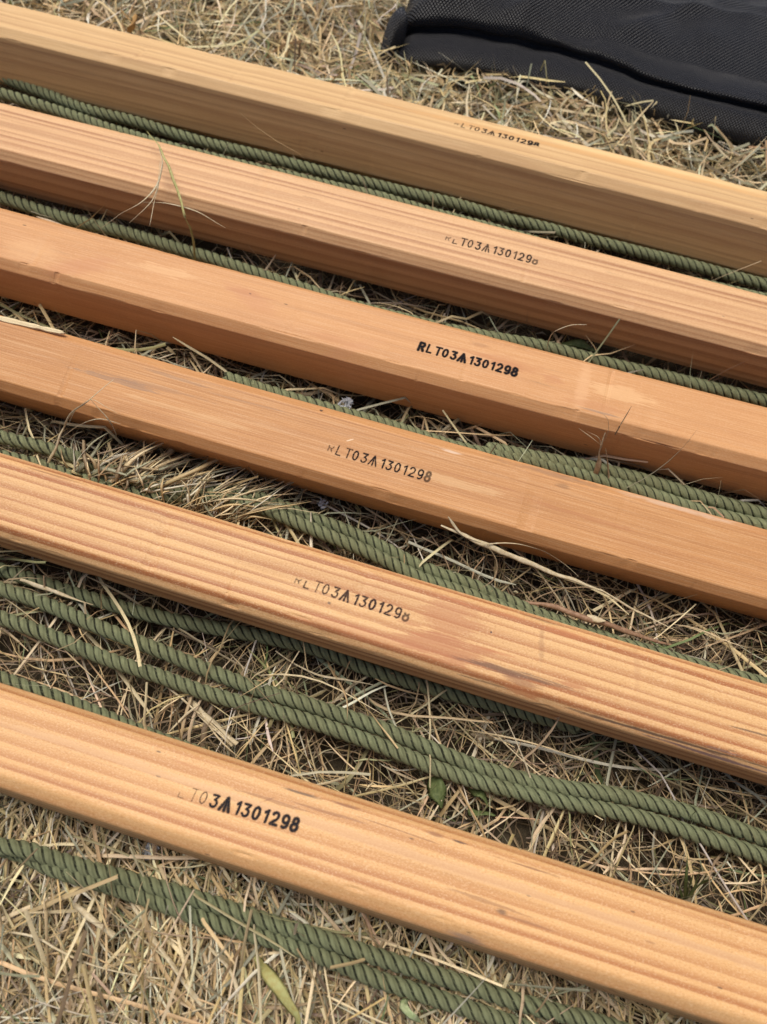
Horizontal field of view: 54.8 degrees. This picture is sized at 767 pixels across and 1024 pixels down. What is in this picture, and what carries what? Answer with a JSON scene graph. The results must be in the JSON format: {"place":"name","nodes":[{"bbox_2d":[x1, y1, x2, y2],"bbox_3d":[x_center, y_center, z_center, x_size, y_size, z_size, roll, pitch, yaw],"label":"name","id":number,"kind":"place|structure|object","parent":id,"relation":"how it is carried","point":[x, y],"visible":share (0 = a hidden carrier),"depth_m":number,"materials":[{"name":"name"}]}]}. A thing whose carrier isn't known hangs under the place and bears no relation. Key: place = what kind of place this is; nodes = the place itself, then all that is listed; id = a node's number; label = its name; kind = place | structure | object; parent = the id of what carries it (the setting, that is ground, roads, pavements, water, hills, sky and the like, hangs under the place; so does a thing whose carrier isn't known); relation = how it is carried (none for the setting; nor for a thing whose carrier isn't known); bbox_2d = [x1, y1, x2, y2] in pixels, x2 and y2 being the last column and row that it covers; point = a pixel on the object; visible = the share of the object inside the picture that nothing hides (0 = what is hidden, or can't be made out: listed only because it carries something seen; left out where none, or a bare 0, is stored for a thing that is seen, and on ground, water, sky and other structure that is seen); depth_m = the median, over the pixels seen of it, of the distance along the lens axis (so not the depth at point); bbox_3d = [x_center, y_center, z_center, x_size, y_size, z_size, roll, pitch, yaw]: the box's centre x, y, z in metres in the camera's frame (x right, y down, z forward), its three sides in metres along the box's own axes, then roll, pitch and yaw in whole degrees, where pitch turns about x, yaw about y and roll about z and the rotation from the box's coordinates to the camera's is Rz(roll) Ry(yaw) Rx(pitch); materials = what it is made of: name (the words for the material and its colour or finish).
{"place":"outdoors","nodes":[
{"label":"outdoors","id":0,"kind":"place"},
{"bbox_2d":[0,0,766,1023],"bbox_3d":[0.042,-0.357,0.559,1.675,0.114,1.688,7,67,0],"label":"dry grass","id":1,"kind":"structure","parent":0,"point":[316,996],"depth_m":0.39,"materials":[{"name":"beige plant"}]},
{"bbox_2d":[47,380,119,462],"bbox_3d":[-0.167,-0.041,0.413,0.055,0.049,0.026,-24,70,-13],"label":"hay stalk","id":2,"kind":"object","parent":1,"relation":"on","point":[58,440],"visible":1,"depth_m":0.41,"materials":[{"name":"plant"}]},
{"bbox_2d":[73,902,115,937],"bbox_3d":[-0.134,0.189,0.342,0.024,0.005,0.003,31,69,10],"label":"thick straw","id":3,"kind":"object","parent":1,"relation":"on","point":[90,917],"visible":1,"depth_m":0.34,"materials":[{"name":"beige plant"}]},
{"bbox_2d":[0,671,243,758],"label":"green rope","id":4,"kind":"object","parent":1,"relation":"on","point":[12,680],"visible":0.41,"depth_m":0.38,"materials":[{"name":"green fabric"}]},
{"bbox_2d":[4,931,242,1023],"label":"bent straw","id":5,"kind":"object","parent":1,"relation":"on","point":[224,963],"visible":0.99,"depth_m":0.34,"materials":[{"name":"beige plant"}]},
{"bbox_2d":[127,14,137,32],"bbox_3d":[-0.187,-0.363,0.552,0.007,0.016,0.010,-41,75,-18],"label":"orange flake","id":6,"kind":"object","parent":1,"relation":"on","point":[131,27],"visible":1,"depth_m":0.55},
{"bbox_2d":[142,842,159,860],"bbox_3d":[-0.114,0.165,0.359,0.010,0.005,0.010,7,67,0],"label":"lint scrap","id":7,"kind":"object","parent":1,"relation":"on","point":[147,846],"visible":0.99,"depth_m":0.36,"materials":[{"name":"grey fabric"}]},
{"bbox_2d":[130,902,213,1023],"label":"long straw","id":8,"kind":"object","parent":1,"relation":"on","point":[192,992],"visible":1,"depth_m":0.34,"materials":[{"name":"beige plant"}]},
{"bbox_2d":[60,430,320,524],"bbox_3d":[-0.116,-0.020,0.433,0.162,0.028,0.055,7,67,0],"label":"hay tuft","id":9,"kind":"object","parent":1,"relation":"on","point":[137,473],"visible":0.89,"depth_m":0.42,"materials":[{"name":"beige plant"}]},
{"bbox_2d":[166,687,231,742],"bbox_3d":[-0.098,0.108,0.379,0.048,0.006,0.019,28,68,9],"label":"crossed straw","id":10,"kind":"object","parent":1,"relation":"on","point":[190,711],"visible":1,"depth_m":0.38,"materials":[{"name":"beige plant"}]},
{"bbox_2d":[186,696,238,746],"bbox_3d":[-0.089,0.108,0.382,0.037,0.007,0.004,39,70,13],"label":"straw chunk","id":11,"kind":"object","parent":1,"relation":"on","point":[207,716],"visible":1,"depth_m":0.38,"materials":[{"name":"beige plant"}]},
{"bbox_2d":[0,855,538,1023],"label":"green rope","id":12,"kind":"object","parent":1,"relation":"on","point":[421,993],"visible":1,"depth_m":0.34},
{"bbox_2d":[253,953,300,1023],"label":"yellow green blade","id":13,"kind":"object","parent":1,"relation":"on","point":[273,981],"visible":1,"depth_m":0.33,"materials":[{"name":"plant"}]},
{"bbox_2d":[0,562,581,733],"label":"green rope","id":14,"kind":"object","parent":1,"relation":"on","point":[244,633],"visible":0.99,"depth_m":0.40,"materials":[{"name":"green fabric"}]},
{"bbox_2d":[20,578,92,604],"bbox_3d":[-0.175,0.042,0.395,0.041,0.003,0.009,7,67,0],"label":"straw on rope","id":15,"kind":"object","parent":14,"relation":"on","point":[41,587],"visible":1,"depth_m":0.39,"materials":[{"name":"beige plant"}]},
{"bbox_2d":[0,450,623,637],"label":"green rope","id":16,"kind":"object","parent":1,"relation":"on","point":[372,541],"visible":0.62,"depth_m":0.42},
{"bbox_2d":[0,834,635,1023],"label":"green rope","id":17,"kind":"object","parent":1,"relation":"on","point":[428,972],"visible":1,"depth_m":0.34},
{"bbox_2d":[316,497,328,508],"bbox_3d":[-0.037,-0.005,0.437,0.009,0.003,0.007,7,67,0],"label":"lint scrap","id":18,"kind":"object","parent":1,"relation":"on","point":[321,501],"visible":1,"depth_m":0.44,"materials":[{"name":"grey fabric"}]},
{"bbox_2d":[275,651,375,685],"bbox_3d":[-0.032,0.086,0.394,0.059,0.005,0.006,19,67,5],"label":"curved straw","id":19,"kind":"object","parent":1,"relation":"on","point":[330,677],"visible":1,"depth_m":0.39,"materials":[{"name":"beige plant"}]},
{"bbox_2d":[338,397,353,408],"bbox_3d":[-0.023,-0.067,0.460,0.010,0.005,0.010,7,67,0],"label":"lint scrap","id":20,"kind":"object","parent":1,"relation":"on","point":[348,401],"visible":1,"depth_m":0.46,"materials":[{"name":"white fabric"}]},
{"bbox_2d":[0,610,766,864],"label":"green rope","id":21,"kind":"object","parent":1,"relation":"on","point":[443,770],"visible":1,"depth_m":0.38,"materials":[{"name":"green fabric"}]},
{"bbox_2d":[0,581,766,845],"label":"green rope","id":22,"kind":"object","parent":1,"relation":"on","point":[424,745],"visible":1,"depth_m":0.38,"materials":[{"name":"green fabric"}]},
{"bbox_2d":[0,78,766,290],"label":"green rope","id":23,"kind":"object","parent":1,"relation":"on","point":[582,237],"visible":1,"depth_m":0.52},
{"bbox_2d":[0,191,766,406],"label":"green rope","id":24,"kind":"object","parent":1,"relation":"on","point":[216,259],"visible":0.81,"depth_m":0.48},
{"bbox_2d":[0,430,766,683],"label":"green rope","id":25,"kind":"object","parent":1,"relation":"on","point":[331,537],"visible":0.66,"depth_m":0.42,"materials":[{"name":"green fabric"}]},
{"bbox_2d":[0,88,766,295],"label":"green rope","id":26,"kind":"object","parent":1,"relation":"on","point":[25,100],"visible":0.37,"depth_m":0.52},
{"bbox_2d":[0,683,766,1023],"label":"wooden pole","id":27,"kind":"object","parent":1,"relation":"on","point":[654,949],"visible":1,"depth_m":0.33,"materials":[{"name":"brown wood"}]},
{"bbox_2d":[0,453,766,785],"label":"wooden pole","id":28,"kind":"object","parent":1,"relation":"on","point":[682,709],"visible":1,"depth_m":0.37,"materials":[{"name":"orange wood"}]},
{"bbox_2d":[0,208,766,500],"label":"wooden pole","id":29,"kind":"object","parent":1,"relation":"on","point":[534,394],"visible":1,"depth_m":0.44,"materials":[{"name":"orange wood"}]},
{"bbox_2d":[615,406,631,434],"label":"grass sprig","id":30,"kind":"object","parent":29,"relation":"on","point":[621,422],"depth_m":0.41,"materials":[{"name":"brown plant"}]},
{"bbox_2d":[0,103,766,387],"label":"wooden pole","id":31,"kind":"object","parent":1,"relation":"on","point":[679,318],"visible":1,"depth_m":0.47,"materials":[{"name":"brown wood"}]},
{"bbox_2d":[104,133,219,259],"bbox_3d":[-0.131,-0.198,0.478,0.074,0.050,0.077,7,67,0],"label":"hay stalk","id":32,"kind":"object","parent":31,"relation":"on","point":[176,188],"visible":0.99,"depth_m":0.46,"materials":[{"name":"plant"}]},
{"bbox_2d":[0,315,766,620],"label":"wooden pole","id":33,"kind":"object","parent":1,"relation":"on","point":[684,552],"visible":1,"depth_m":0.41,"materials":[{"name":"orange wood"}]},
{"bbox_2d":[0,2,766,277],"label":"wooden pole","id":34,"kind":"object","parent":1,"relation":"on","point":[654,206],"visible":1,"depth_m":0.51,"materials":[{"name":"brown wood"}]},
{"bbox_2d":[399,998,419,1022],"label":"curled green blade","id":35,"kind":"object","parent":1,"relation":"on","point":[407,1012],"visible":1,"depth_m":0.33,"materials":[{"name":"green plant"}]},
{"bbox_2d":[426,776,494,815],"bbox_3d":[0.040,0.145,0.376,0.036,0.010,0.017,7,67,0],"label":"weed leaf","id":36,"kind":"object","parent":1,"relation":"on","point":[437,793],"visible":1,"depth_m":0.37,"materials":[{"name":"green plant"}]},
{"bbox_2d":[470,76,499,118],"bbox_3d":[0.078,-0.317,0.564,0.006,0.006,0.051,-25,70,-13],"label":"weed leaf","id":37,"kind":"object","parent":1,"relation":"on","point":[498,112],"visible":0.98,"depth_m":0.56,"materials":[{"name":"green plant"}]},
{"bbox_2d":[222,372,766,529],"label":"green rope","id":38,"kind":"object","parent":1,"relation":"on","point":[636,488],"visible":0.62,"depth_m":0.44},
{"bbox_2d":[441,517,682,634],"bbox_3d":[0.097,0.037,0.401,0.143,0.024,0.029,14,67,3],"label":"broken straw","id":39,"kind":"object","parent":1,"relation":"on","point":[496,549],"visible":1,"depth_m":0.41,"materials":[{"name":"beige plant"}]},
{"bbox_2d":[547,324,586,348],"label":"grass sprig","id":40,"kind":"object","parent":1,"relation":"on","point":[561,328],"depth_m":0.44,"materials":[{"name":"plant"}]},
{"bbox_2d":[380,0,766,151],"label":"folded fabric","id":41,"kind":"object","parent":1,"relation":"on","point":[708,58],"visible":0.96,"depth_m":0.56,"materials":[{"name":"black fabric"}]},
{"bbox_2d":[561,339,599,352],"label":"grass leaf","id":42,"kind":"object","parent":1,"relation":"on","point":[581,344],"visible":1,"depth_m":0.49,"materials":[{"name":"green plant"}]},
{"bbox_2d":[580,413,609,478],"bbox_3d":[0.127,-0.036,0.428,0.011,0.047,0.034,-36,73,-17],"label":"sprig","id":43,"kind":"object","parent":1,"relation":"on","point":[598,465],"visible":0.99,"depth_m":0.43,"materials":[{"name":"brown plant"}]},
{"bbox_2d":[524,600,684,649],"bbox_3d":[0.123,0.062,0.408,0.093,0.012,0.005,17,67,4],"label":"twig","id":44,"kind":"object","parent":1,"relation":"on","point":[593,619],"visible":1,"depth_m":0.41,"materials":[{"name":"plant"}]},
{"bbox_2d":[485,441,766,519],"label":"green rope","id":45,"kind":"object","parent":1,"relation":"on","point":[702,496],"visible":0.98,"depth_m":0.44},
{"bbox_2d":[673,850,711,899],"bbox_3d":[0.148,0.178,0.360,0.024,0.029,0.012,43,71,14],"label":"grass tuft","id":46,"kind":"object","parent":1,"relation":"on","point":[686,890],"visible":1,"depth_m":0.36,"materials":[{"name":"green plant"}]}
]}

